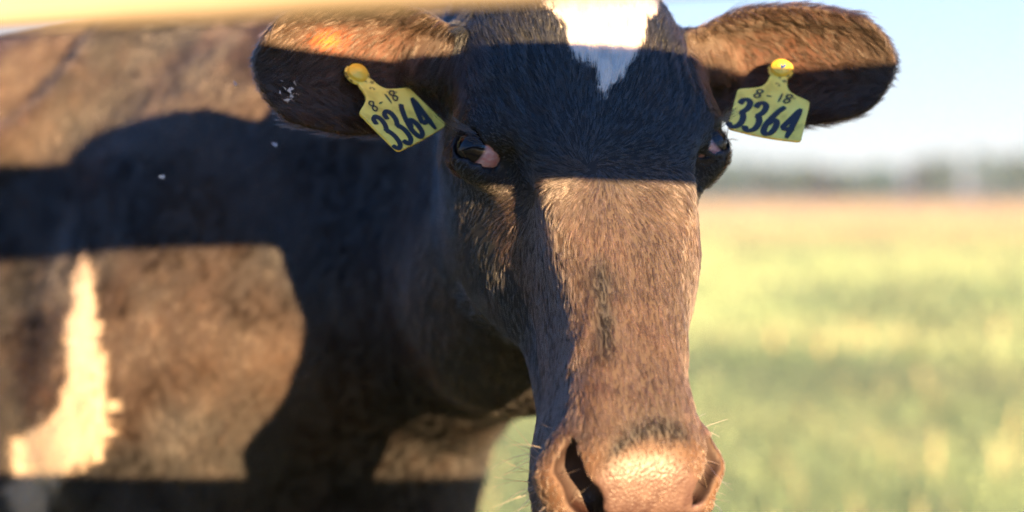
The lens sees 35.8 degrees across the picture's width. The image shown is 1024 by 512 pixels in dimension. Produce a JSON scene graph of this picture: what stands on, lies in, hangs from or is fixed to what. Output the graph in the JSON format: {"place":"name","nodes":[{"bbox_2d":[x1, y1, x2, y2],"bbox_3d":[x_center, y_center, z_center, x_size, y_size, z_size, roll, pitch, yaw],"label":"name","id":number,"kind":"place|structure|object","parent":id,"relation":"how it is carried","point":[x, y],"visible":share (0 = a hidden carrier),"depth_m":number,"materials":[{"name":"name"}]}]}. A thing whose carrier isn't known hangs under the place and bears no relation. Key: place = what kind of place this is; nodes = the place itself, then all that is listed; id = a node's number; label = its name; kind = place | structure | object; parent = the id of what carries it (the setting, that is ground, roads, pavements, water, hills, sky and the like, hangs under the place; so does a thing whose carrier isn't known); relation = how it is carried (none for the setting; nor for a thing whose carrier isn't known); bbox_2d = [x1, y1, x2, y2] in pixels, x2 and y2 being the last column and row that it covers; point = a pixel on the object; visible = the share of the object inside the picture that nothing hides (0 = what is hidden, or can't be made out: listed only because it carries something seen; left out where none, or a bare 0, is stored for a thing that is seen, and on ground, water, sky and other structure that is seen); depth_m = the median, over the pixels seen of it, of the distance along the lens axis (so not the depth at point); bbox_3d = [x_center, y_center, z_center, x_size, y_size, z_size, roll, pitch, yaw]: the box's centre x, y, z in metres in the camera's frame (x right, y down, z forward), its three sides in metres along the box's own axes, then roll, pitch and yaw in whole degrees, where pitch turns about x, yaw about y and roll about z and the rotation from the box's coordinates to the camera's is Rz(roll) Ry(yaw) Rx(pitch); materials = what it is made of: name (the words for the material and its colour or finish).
{"place":"outdoors","nodes":[
{"label":"outdoors","id":0,"kind":"place"},
{"bbox_2d":[479,188,1023,511],"bbox_3d":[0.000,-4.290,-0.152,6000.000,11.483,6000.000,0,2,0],"label":"ground","id":1,"kind":"structure","parent":0,"point":[967,195],"depth_m":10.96,"materials":[{"name":"green plant"}]},
{"bbox_2d":[0,0,584,32],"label":"board fence","id":2,"kind":"object","parent":1,"relation":"on","point":[26,15],"visible":1,"depth_m":0.75,"materials":[{"name":"brown wood"}]},
{"bbox_2d":[0,0,902,511],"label":"cow","id":3,"kind":"object","parent":1,"relation":"on","point":[332,300],"visible":0.95,"depth_m":1.72},
{"bbox_2d":[344,63,444,151],"bbox_3d":[-0.112,-0.129,1.369,0.066,0.095,0.022,-34,-15,-43],"label":"ear tag","id":4,"kind":"object","parent":3,"relation":"hanging from","point":[398,119],"visible":1,"depth_m":1.36,"materials":[{"name":"yellow plastic"}]},
{"bbox_2d":[726,59,809,142],"bbox_3d":[0.229,-0.136,1.401,0.066,0.095,0.022,12,-36,11],"label":"ear tag","id":5,"kind":"object","parent":3,"relation":"hanging from","point":[773,108],"visible":0.98,"depth_m":1.39,"materials":[{"name":"yellow plastic"}]},
{"bbox_2d":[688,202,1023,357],"bbox_3d":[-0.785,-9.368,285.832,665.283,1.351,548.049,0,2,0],"label":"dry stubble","id":6,"kind":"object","parent":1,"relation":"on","point":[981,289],"visible":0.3,"depth_m":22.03,"materials":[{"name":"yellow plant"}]},
{"bbox_2d":[700,150,1023,199],"bbox_3d":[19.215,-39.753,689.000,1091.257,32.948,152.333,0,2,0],"label":"distant wood","id":7,"kind":"object","parent":1,"relation":"on","point":[934,179],"visible":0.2,"depth_m":653.95,"materials":[{"name":"plant"}]},
{"bbox_2d":[662,0,1023,187],"label":"sky","id":8,"kind":"structure","parent":0,"point":[959,89],"materials":[{"name":"blue"}]}
]}

